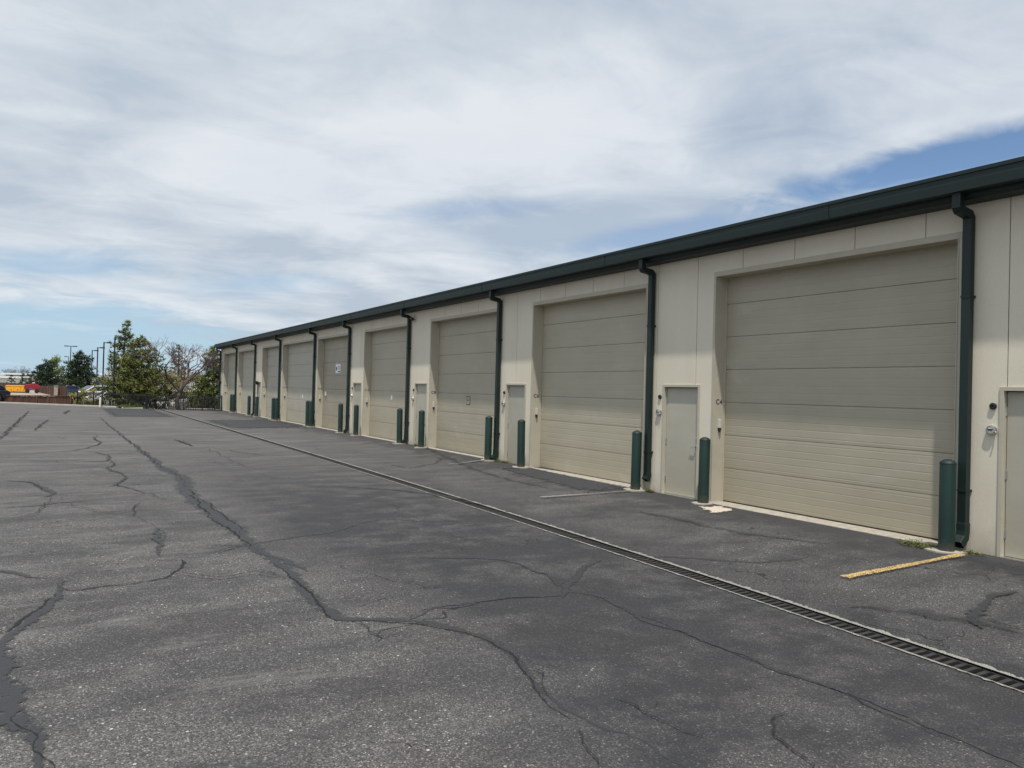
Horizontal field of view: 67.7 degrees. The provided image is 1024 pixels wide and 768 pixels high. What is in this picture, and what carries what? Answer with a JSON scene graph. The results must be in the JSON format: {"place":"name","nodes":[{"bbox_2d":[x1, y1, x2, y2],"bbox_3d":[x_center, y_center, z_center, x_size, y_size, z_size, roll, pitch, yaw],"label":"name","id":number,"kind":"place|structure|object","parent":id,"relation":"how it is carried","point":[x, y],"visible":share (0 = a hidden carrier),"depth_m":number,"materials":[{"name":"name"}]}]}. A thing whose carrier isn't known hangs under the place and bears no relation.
{"place":"outdoors","nodes":[
{"label":"outdoors","id":0,"kind":"place"},
{"bbox_2d":[5,385,25,392],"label":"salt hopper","id":1,"kind":"object","parent":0,"point":[16,388],"visible":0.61,"depth_m":74.54,"materials":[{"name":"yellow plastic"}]},
{"bbox_2d":[24,382,40,392],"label":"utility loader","id":2,"kind":"object","parent":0,"point":[31,386],"visible":0.97,"depth_m":73.65,"materials":[{"name":"red paint"}]},
{"bbox_2d":[0,390,74,403],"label":"gravel pad","id":3,"kind":"object","parent":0,"point":[31,392],"visible":0.17,"depth_m":69.00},
{"bbox_2d":[0,382,25,388],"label":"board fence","id":4,"kind":"object","parent":3,"relation":"on","point":[4,384],"visible":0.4,"depth_m":91.42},
{"bbox_2d":[24,358,63,385],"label":"spruce tree","id":5,"kind":"object","parent":3,"relation":"on","point":[45,374],"visible":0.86,"depth_m":91.40,"materials":[{"name":"green plant"}]},
{"bbox_2d":[39,386,53,394],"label":"board fence","id":6,"kind":"object","parent":3,"relation":"on","point":[48,390],"visible":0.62,"depth_m":70.01,"materials":[{"name":"wood"}]},
{"bbox_2d":[58,386,65,396],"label":"board fence","id":7,"kind":"object","parent":3,"relation":"on","point":[61,390],"visible":0.66,"depth_m":62.38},
{"bbox_2d":[51,354,77,385],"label":"deciduous tree","id":8,"kind":"object","parent":3,"relation":"on","point":[55,359],"visible":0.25,"depth_m":95.57,"materials":[{"name":"green plant"}]},
{"bbox_2d":[66,386,78,397],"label":"waste bin","id":9,"kind":"object","parent":3,"relation":"on","point":[72,389],"visible":0.65,"depth_m":61.66,"materials":[{"name":"metal"}]},
{"bbox_2d":[74,386,106,400],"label":"parked car","id":10,"kind":"object","parent":3,"relation":"on","point":[88,388],"visible":0.04,"depth_m":69.21,"materials":[{"name":"silver metal"}]},
{"bbox_2d":[1,373,104,385],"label":"warehouse","id":11,"kind":"structure","parent":0,"point":[13,374],"depth_m":188.88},
{"bbox_2d":[100,373,218,389],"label":"warehouse","id":12,"kind":"structure","parent":0,"point":[110,377],"depth_m":128.16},
{"bbox_2d":[0,403,1023,767],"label":"parking lot","id":13,"kind":"structure","parent":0,"point":[252,665],"depth_m":6.34,"materials":[{"name":"asphalt"}]},
{"bbox_2d":[0,385,10,400],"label":"parked car","id":14,"kind":"object","parent":13,"relation":"on","point":[4,392],"visible":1,"depth_m":60.30,"materials":[{"name":"blue paint"}]},
{"bbox_2d":[0,412,27,438],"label":"crack seal","id":15,"kind":"object","parent":13,"relation":"on","point":[18,420],"visible":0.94,"depth_m":30.44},
{"bbox_2d":[0,570,45,578],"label":"crack seal","id":16,"kind":"object","parent":13,"relation":"on","point":[17,573],"visible":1,"depth_m":7.31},
{"bbox_2d":[2,595,54,632],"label":"crack seal","id":17,"kind":"object","parent":13,"relation":"on","point":[27,615],"visible":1,"depth_m":6.01,"materials":[{"name":"asphalt"}]},
{"bbox_2d":[8,480,55,496],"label":"crack seal","id":18,"kind":"object","parent":13,"relation":"on","point":[52,492],"visible":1,"depth_m":12.92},
{"bbox_2d":[10,716,54,766],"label":"crack seal","id":19,"kind":"object","parent":13,"relation":"on","point":[36,734],"visible":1,"depth_m":3.91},
{"bbox_2d":[0,579,65,767],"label":"crack seal","id":20,"kind":"object","parent":13,"relation":"on","point":[11,698],"visible":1,"depth_m":4.48,"materials":[{"name":"asphalt"}]},
{"bbox_2d":[0,402,119,407],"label":"curb","id":21,"kind":"structure","parent":13,"relation":"on","point":[60,404],"depth_m":55.99,"materials":[{"name":"concrete"}]},
{"bbox_2d":[76,390,146,408],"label":"iron fence","id":22,"kind":"object","parent":13,"relation":"on","point":[94,393],"visible":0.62,"depth_m":55.37,"materials":[{"name":"metal"}]},
{"bbox_2d":[57,560,186,589],"bbox_3d":[-3.643,1.839,7.385,0.728,0.001,1.370,1,-1,19],"label":"crack seal","id":23,"kind":"object","parent":13,"relation":"on","point":[182,561],"visible":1,"depth_m":7.20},
{"bbox_2d":[106,459,142,492],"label":"crack seal","id":24,"kind":"object","parent":13,"relation":"on","point":[109,469],"visible":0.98,"depth_m":14.82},
{"bbox_2d":[98,408,174,416],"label":"asphalt patch","id":25,"kind":"object","parent":13,"relation":"on","point":[136,412],"visible":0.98,"depth_m":45.98,"materials":[{"name":"asphalt"}]},
{"bbox_2d":[102,418,185,485],"bbox_3d":[-13.537,1.764,26.496,0.235,0.001,30.104,2,-1,-31],"label":"crack seal","id":26,"kind":"object","parent":13,"relation":"on","point":[144,453],"visible":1,"depth_m":19.78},
{"bbox_2d":[148,398,164,408],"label":"shrub","id":27,"kind":"object","parent":13,"relation":"on","point":[153,403],"visible":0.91,"depth_m":53.12,"materials":[{"name":"green plant"}]},
{"bbox_2d":[152,528,163,554],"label":"crack seal","id":28,"kind":"object","parent":13,"relation":"on","point":[158,535],"visible":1,"depth_m":9.02,"materials":[{"name":"asphalt"}]},
{"bbox_2d":[121,407,210,409],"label":"curb","id":29,"kind":"structure","parent":13,"relation":"on","point":[154,408],"depth_m":53.68,"materials":[{"name":"concrete"}]},
{"bbox_2d":[120,334,221,409],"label":"bare tree","id":30,"kind":"object","parent":13,"relation":"on","point":[183,378],"visible":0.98,"depth_m":53.92,"materials":[{"name":"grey plant"}]},
{"bbox_2d":[147,393,221,410],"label":"iron fence","id":31,"kind":"object","parent":13,"relation":"on","point":[178,408],"visible":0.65,"depth_m":52.60,"materials":[{"name":"metal"}]},
{"bbox_2d":[229,394,235,412],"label":"bollard","id":32,"kind":"object","parent":13,"relation":"on","point":[233,403],"visible":0.94,"depth_m":49.50,"materials":[{"name":"metal"}]},
{"bbox_2d":[246,396,251,415],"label":"bollard","id":33,"kind":"object","parent":13,"relation":"on","point":[249,406],"visible":0.9,"depth_m":45.33,"materials":[{"name":"metal"}]},
{"bbox_2d":[210,419,302,428],"bbox_3d":[-12.508,1.883,36.870,3.750,0.051,9.000,2,-1,-31],"label":"asphalt patch","id":34,"kind":"object","parent":13,"relation":"on","point":[257,423],"visible":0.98,"depth_m":36.34,"materials":[{"name":"asphalt"}]},
{"bbox_2d":[253,396,259,416],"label":"bollard","id":35,"kind":"object","parent":13,"relation":"on","point":[256,405],"visible":0.92,"depth_m":43.61,"materials":[{"name":"metal"}]},
{"bbox_2d":[229,545,307,570],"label":"crack seal","id":36,"kind":"object","parent":13,"relation":"on","point":[254,549],"visible":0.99,"depth_m":8.28,"materials":[{"name":"asphalt"}]},
{"bbox_2d":[269,398,274,419],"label":"bollard","id":37,"kind":"object","parent":13,"relation":"on","point":[272,408],"visible":0.72,"depth_m":40.09,"materials":[{"name":"metal"}]},
{"bbox_2d":[272,398,280,420],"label":"bollard","id":38,"kind":"object","parent":13,"relation":"on","point":[276,410],"visible":0.89,"depth_m":39.57,"materials":[{"name":"metal"}]},
{"bbox_2d":[304,401,308,426],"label":"bollard","id":39,"kind":"object","parent":13,"relation":"on","point":[307,414],"visible":0.62,"depth_m":34.60,"materials":[{"name":"metal"}]},
{"bbox_2d":[306,401,313,426],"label":"bollard","id":40,"kind":"object","parent":13,"relation":"on","point":[310,423],"visible":0.93,"depth_m":34.12,"materials":[{"name":"metal"}]},
{"bbox_2d":[335,403,344,432],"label":"bollard","id":41,"kind":"object","parent":13,"relation":"on","point":[340,417],"visible":0.91,"depth_m":30.43,"materials":[{"name":"metal"}]},
{"bbox_2d":[350,405,360,435],"bbox_3d":[-5.901,1.414,28.925,0.340,1.263,0.471,1,-1,40],"label":"bollard","id":42,"kind":"object","parent":13,"relation":"on","point":[356,420],"visible":0.91,"depth_m":28.83,"materials":[{"name":"metal"}]},
{"bbox_2d":[254,519,463,543],"bbox_3d":[-2.107,1.928,10.283,3.132,0.031,0.774,2,-1,-42],"label":"crack seal","id":43,"kind":"object","parent":13,"relation":"on","point":[290,537],"visible":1,"depth_m":10.22,"materials":[{"name":"asphalt"}]},
{"bbox_2d":[102,419,688,767],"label":"crack seal","id":44,"kind":"object","parent":13,"relation":"on","point":[186,492],"visible":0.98,"depth_m":7.11,"materials":[{"name":"asphalt"}]},
{"bbox_2d":[199,498,241,533],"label":"crack seal","id":45,"kind":"object","parent":44,"relation":"on","point":[222,514],"visible":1,"depth_m":10.93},
{"bbox_2d":[189,489,255,552],"bbox_3d":[-4.308,1.863,10.933,0.196,0.001,5.855,2,-1,-30],"label":"crack seal","id":46,"kind":"object","parent":44,"relation":"on","point":[216,521],"visible":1,"depth_m":10.36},
{"bbox_2d":[392,408,406,443],"bbox_3d":[-3.715,1.433,25.227,0.471,1.263,0.340,1,-1,15],"label":"bollard","id":47,"kind":"object","parent":13,"relation":"on","point":[399,424],"visible":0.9,"depth_m":25.14,"materials":[{"name":"metal"}]},
{"bbox_2d":[414,410,427,447],"bbox_3d":[-2.818,1.440,23.695,0.471,1.263,0.340,2,-1,-30],"label":"bollard","id":48,"kind":"object","parent":13,"relation":"on","point":[421,424],"visible":0.9,"depth_m":23.61,"materials":[{"name":"metal"}]},
{"bbox_2d":[276,565,569,718],"bbox_3d":[-1.080,1.905,6.204,4.573,0.012,0.634,1,-1,45],"label":"crack seal","id":49,"kind":"object","parent":13,"relation":"on","point":[511,653],"visible":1,"depth_m":5.95,"materials":[{"name":"asphalt"}]},
{"bbox_2d":[410,595,557,618],"bbox_3d":[-0.234,1.945,6.782,1.670,0.039,0.228,2,-1,-38],"label":"crack seal","id":50,"kind":"object","parent":13,"relation":"on","point":[424,612],"visible":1,"depth_m":6.82,"materials":[{"name":"asphalt"}]},
{"bbox_2d":[408,556,562,587],"bbox_3d":[-0.155,1.968,8.272,2.022,0.027,0.656,1,-1,33],"label":"crack seal","id":51,"kind":"object","parent":13,"relation":"on","point":[531,569],"visible":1,"depth_m":8.40,"materials":[{"name":"asphalt"}]},
{"bbox_2d":[481,416,494,461],"bbox_3d":[-0.624,1.469,20.016,0.340,1.263,0.471,2,-1,-16],"label":"bollard","id":52,"kind":"object","parent":13,"relation":"on","point":[488,439],"visible":0.91,"depth_m":19.93,"materials":[{"name":"metal"}]},
{"bbox_2d":[512,419,530,468],"bbox_3d":[0.223,1.489,18.519,0.471,1.263,0.340,1,-1,38],"label":"bollard","id":53,"kind":"object","parent":13,"relation":"on","point":[521,445],"visible":0.9,"depth_m":18.43,"materials":[{"name":"metal"}]},
{"bbox_2d":[494,467,629,492],"bbox_3d":[0.903,2.036,16.511,1.350,0.039,4.900,2,-1,-31],"label":"asphalt patch","id":54,"kind":"object","parent":13,"relation":"on","point":[572,482],"visible":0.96,"depth_m":16.20,"materials":[{"name":"asphalt"}]},
{"bbox_2d":[560,560,600,596],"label":"crack seal","id":55,"kind":"object","parent":13,"relation":"on","point":[565,586],"visible":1,"depth_m":7.79,"materials":[{"name":"asphalt"}]},
{"bbox_2d":[539,490,629,496],"bbox_3d":[1.394,2.023,14.093,2.056,0.019,0.151,2,-1,-31],"label":"parking stripe","id":56,"kind":"object","parent":13,"relation":"on","point":[574,494],"visible":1,"depth_m":13.80,"materials":[{"name":"white paint"}]},
{"bbox_2d":[578,728,598,761],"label":"crack seal","id":57,"kind":"object","parent":13,"relation":"on","point":[587,747],"visible":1,"depth_m":3.99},
{"bbox_2d":[161,410,1023,692],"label":"trench drain","id":58,"kind":"object","parent":13,"relation":"in","point":[960,665],"visible":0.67,"depth_m":7.59,"materials":[{"name":"metal"}]},
{"bbox_2d":[214,156,1023,561],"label":"garage building","id":59,"kind":"structure","parent":13,"relation":"on","point":[854,362],"depth_m":12.94,"materials":[{"name":"paint"}]},
{"bbox_2d":[223,351,235,410],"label":"overhead door","id":60,"kind":"structure","parent":59,"relation":"in","point":[229,358],"depth_m":53.96,"materials":[{"name":"grey paint"}]},
{"bbox_2d":[236,348,253,415],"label":"overhead door","id":61,"kind":"structure","parent":59,"relation":"in","point":[245,361],"depth_m":49.11,"materials":[{"name":"grey paint"}]},
{"bbox_2d":[257,382,260,415],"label":"door","id":62,"kind":"structure","parent":59,"relation":"in","point":[259,383],"depth_m":44.60,"materials":[{"name":"paint"}]},
{"bbox_2d":[261,344,278,419],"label":"overhead door","id":63,"kind":"structure","parent":59,"relation":"in","point":[270,356],"depth_m":43.43,"materials":[{"name":"grey paint"}]},
{"bbox_2d":[281,339,312,424],"bbox_3d":[-10.420,-0.045,37.416,0.425,4.160,5.865,2,-1,-31],"label":"overhead door","id":64,"kind":"structure","parent":59,"relation":"in","point":[297,362],"depth_m":38.38,"materials":[{"name":"grey paint"}]},
{"bbox_2d":[316,333,347,432],"bbox_3d":[-7.581,-0.020,32.607,0.425,4.160,4.375,2,-1,-31],"label":"overhead door","id":65,"kind":"structure","parent":59,"relation":"in","point":[332,349],"depth_m":33.46,"materials":[{"name":"beige paint"}]},
{"bbox_2d":[336,363,340,372],"bbox_3d":[-7.447,-0.686,32.703,0.004,0.440,0.660,2,-1,-31],"label":"paper notice","id":66,"kind":"object","parent":59,"relation":"attached to","point":[338,367],"visible":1,"depth_m":32.66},
{"bbox_2d":[352,382,361,434],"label":"door","id":67,"kind":"structure","parent":59,"relation":"in","point":[357,386],"depth_m":29.84,"materials":[{"name":"paint"}]},
{"bbox_2d":[361,323,406,442],"bbox_3d":[-4.462,0.007,27.324,0.425,4.160,4.385,2,-1,-31],"label":"overhead door","id":68,"kind":"structure","parent":59,"relation":"in","point":[384,372],"depth_m":27.98,"materials":[{"name":"paint"}]},
{"bbox_2d":[413,383,427,446],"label":"door","id":69,"kind":"structure","parent":59,"relation":"in","point":[420,389],"depth_m":24.72,"materials":[{"name":"paint"}]},
{"bbox_2d":[427,308,496,459],"bbox_3d":[-1.379,0.033,22.101,0.425,4.160,4.375,2,-1,-31],"label":"overhead door","id":70,"kind":"structure","parent":59,"relation":"in","point":[462,346],"depth_m":22.53,"materials":[{"name":"paint"}]},
{"bbox_2d":[504,383,525,463],"bbox_3d":[0.110,1.054,19.377,0.175,2.140,0.990,2,-1,-31],"label":"door","id":71,"kind":"structure","parent":59,"relation":"in","point":[515,397],"depth_m":19.55,"materials":[{"name":"paint"}]},
{"bbox_2d":[529,283,647,488],"bbox_3d":[1.664,0.059,16.947,0.425,4.160,4.325,2,-1,-31],"label":"overhead door","id":72,"kind":"structure","parent":59,"relation":"in","point":[589,350],"depth_m":17.08,"materials":[{"name":"paint"}]},
{"bbox_2d":[660,384,700,499],"bbox_3d":[3.155,1.081,14.218,0.175,2.140,0.990,2,-1,-31],"label":"door","id":73,"kind":"structure","parent":59,"relation":"in","point":[680,403],"depth_m":14.26,"materials":[{"name":"paint"}]},
{"bbox_2d":[709,231,962,548],"bbox_3d":[4.752,0.086,11.716,0.425,4.160,4.375,2,-1,-31],"label":"overhead door","id":74,"kind":"structure","parent":59,"relation":"in","point":[836,376],"depth_m":11.56,"materials":[{"name":"paint"}]},
{"bbox_2d":[985,425,996,434],"bbox_3d":[5.919,0.568,9.421,0.073,0.124,0.151,2,-1,-31],"label":"alarm bell","id":75,"kind":"object","parent":59,"relation":"attached to","point":[991,429],"visible":1,"depth_m":9.42,"materials":[{"name":"silver metal"}]},
{"bbox_2d":[996,387,1023,561],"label":"door","id":76,"kind":"structure","parent":59,"relation":"in","point":[1010,503],"depth_m":9.30,"materials":[{"name":"paint"}]},
{"bbox_2d":[623,430,646,491],"bbox_3d":[2.409,1.535,14.886,0.471,1.263,0.339,1,-1,32],"label":"bollard","id":77,"kind":"object","parent":13,"relation":"on","point":[636,459],"visible":0.92,"depth_m":14.80,"materials":[{"name":"metal"}]},
{"bbox_2d":[615,696,708,737],"bbox_3d":[0.866,1.942,4.444,0.064,0.009,0.756,2,-1,-40],"label":"crack seal","id":78,"kind":"object","parent":13,"relation":"on","point":[657,717],"visible":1,"depth_m":4.44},
{"bbox_2d":[691,437,712,504],"bbox_3d":[3.355,1.556,13.334,0.471,1.263,0.339,2,-1,-38],"label":"bollard","id":79,"kind":"object","parent":13,"relation":"on","point":[704,471],"visible":0.91,"depth_m":13.25,"materials":[{"name":"metal"}]},
{"bbox_2d":[700,505,731,512],"bbox_3d":[3.405,2.077,12.668,0.726,0.009,1.250,2,-1,-3],"label":"concrete spill","id":80,"kind":"object","parent":13,"relation":"on","point":[715,509],"visible":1,"depth_m":12.65,"materials":[{"name":"concrete"}]},
{"bbox_2d":[771,710,814,767],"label":"crack seal","id":81,"kind":"object","parent":13,"relation":"on","point":[774,724],"visible":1,"depth_m":4.28,"materials":[{"name":"asphalt"}]},
{"bbox_2d":[571,591,1023,767],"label":"crack seal","id":82,"kind":"object","parent":13,"relation":"on","point":[636,614],"visible":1,"depth_m":5.58,"materials":[{"name":"asphalt"}]},
{"bbox_2d":[840,554,963,577],"bbox_3d":[4.525,2.071,8.751,2.201,0.059,0.140,2,-1,-30],"label":"parking stripe","id":83,"kind":"object","parent":13,"relation":"on","point":[886,568],"visible":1,"depth_m":8.61,"materials":[{"name":"yellow paint"}]},
{"bbox_2d":[896,538,937,548],"bbox_3d":[5.255,2.062,9.919,0.358,0.114,0.545,2,-1,-31],"label":"weed","id":84,"kind":"object","parent":13,"relation":"on","point":[914,544],"visible":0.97,"depth_m":9.89,"materials":[{"name":"green plant"}]},
{"bbox_2d":[924,459,965,554],"bbox_3d":[5.463,1.573,9.605,0.471,1.263,0.340,1,-1,28],"label":"bollard","id":85,"kind":"object","parent":13,"relation":"on","point":[947,504],"visible":0.93,"depth_m":9.52,"materials":[{"name":"metal"}]},
{"bbox_2d":[960,549,982,555],"bbox_3d":[5.698,2.079,9.472,0.215,0.082,0.333,2,-1,-31],"label":"weed","id":86,"kind":"object","parent":13,"relation":"on","point":[972,552],"visible":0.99,"depth_m":9.45,"materials":[{"name":"green plant"}]},
{"bbox_2d":[965,590,1017,627],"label":"crack seal","id":87,"kind":"object","parent":13,"relation":"on","point":[974,614],"visible":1,"depth_m":7.15,"materials":[{"name":"asphalt"}]},
{"bbox_2d":[0,0,1023,375],"label":"sky","id":88,"kind":"structure","parent":0,"point":[207,173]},
{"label":"verge","id":89,"kind":"structure","parent":0,"visible":0},
{"bbox_2d":[4,395,73,403],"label":"board fence","id":90,"kind":"object","parent":89,"relation":"on","point":[56,399],"visible":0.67,"depth_m":58.52,"materials":[{"name":"wood"}]},
{"bbox_2d":[57,350,101,390],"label":"spruce tree","id":91,"kind":"object","parent":89,"relation":"on","point":[76,368],"visible":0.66,"depth_m":83.37,"materials":[{"name":"green plant"}]},
{"bbox_2d":[68,388,96,403],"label":"shrub","id":92,"kind":"object","parent":89,"relation":"on","point":[88,398],"visible":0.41,"depth_m":59.62,"materials":[{"name":"green plant"}]},
{"bbox_2d":[83,390,106,403],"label":"parked car","id":93,"kind":"object","parent":89,"relation":"on","point":[97,396],"visible":0.04,"depth_m":64.76,"materials":[{"name":"white paint"}]},
{"bbox_2d":[96,347,102,385],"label":"lamp post","id":94,"kind":"object","parent":89,"relation":"on","point":[97,365],"visible":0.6,"depth_m":71.95,"materials":[{"name":"black metal"}]},
{"bbox_2d":[102,342,110,392],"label":"lamp post","id":95,"kind":"object","parent":89,"relation":"on","point":[103,360],"visible":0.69,"depth_m":63.95,"materials":[{"name":"black metal"}]},
{"bbox_2d":[90,320,137,404],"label":"pine tree","id":96,"kind":"object","parent":89,"relation":"on","point":[108,382],"visible":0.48,"depth_m":57.21,"materials":[{"name":"green plant"}]},
{"bbox_2d":[112,337,123,401],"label":"lamp post","id":97,"kind":"object","parent":89,"relation":"on","point":[114,364],"visible":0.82,"depth_m":55.45,"materials":[{"name":"black metal"}]},
{"bbox_2d":[104,389,145,407],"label":"shrub","id":98,"kind":"object","parent":89,"relation":"on","point":[123,398],"visible":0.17,"depth_m":56.26,"materials":[{"name":"green plant"}]},
{"bbox_2d":[106,334,169,405],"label":"pine tree","id":99,"kind":"object","parent":89,"relation":"on","point":[141,381],"visible":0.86,"depth_m":56.00,"materials":[{"name":"green plant"}]},
{"bbox_2d":[73,403,215,408],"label":"grass","id":100,"kind":"structure","parent":89,"relation":"on","point":[124,405],"depth_m":54.62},
{"bbox_2d":[151,347,172,402],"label":"pine tree","id":101,"kind":"object","parent":89,"relation":"on","point":[161,366],"visible":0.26,"depth_m":59.98,"materials":[{"name":"green plant"}]},
{"bbox_2d":[154,369,192,407],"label":"shrub","id":102,"kind":"object","parent":89,"relation":"on","point":[172,377],"visible":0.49,"depth_m":59.73,"materials":[{"name":"green plant"}]},
{"bbox_2d":[170,344,187,381],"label":"pine tree","id":103,"kind":"object","parent":89,"relation":"on","point":[171,364],"visible":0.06,"depth_m":73.95,"materials":[{"name":"green plant"}]},
{"bbox_2d":[169,356,191,389],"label":"pine tree","id":104,"kind":"object","parent":89,"relation":"on","point":[178,361],"visible":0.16,"depth_m":65.93,"materials":[{"name":"green plant"}]},
{"bbox_2d":[161,390,201,407],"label":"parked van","id":105,"kind":"object","parent":89,"relation":"on","point":[179,400],"visible":0.18,"depth_m":59.84,"materials":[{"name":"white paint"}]},
{"bbox_2d":[172,370,217,407],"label":"shrub","id":106,"kind":"object","parent":89,"relation":"on","point":[187,388],"visible":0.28,"depth_m":59.74,"materials":[{"name":"green plant"}]},
{"bbox_2d":[188,345,219,407],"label":"pine tree","id":107,"kind":"object","parent":89,"relation":"on","point":[207,388],"visible":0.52,"depth_m":57.86,"materials":[{"name":"green plant"}]},
{"bbox_2d":[198,396,215,408],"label":"shrub","id":108,"kind":"object","parent":89,"relation":"on","point":[211,401],"visible":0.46,"depth_m":56.52,"materials":[{"name":"green plant"}]},
{"label":"ground","id":109,"kind":"structure","parent":0,"visible":0},
{"bbox_2d":[0,376,95,385],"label":"warehouse","id":110,"kind":"structure","parent":109,"relation":"on","point":[3,379],"depth_m":147.25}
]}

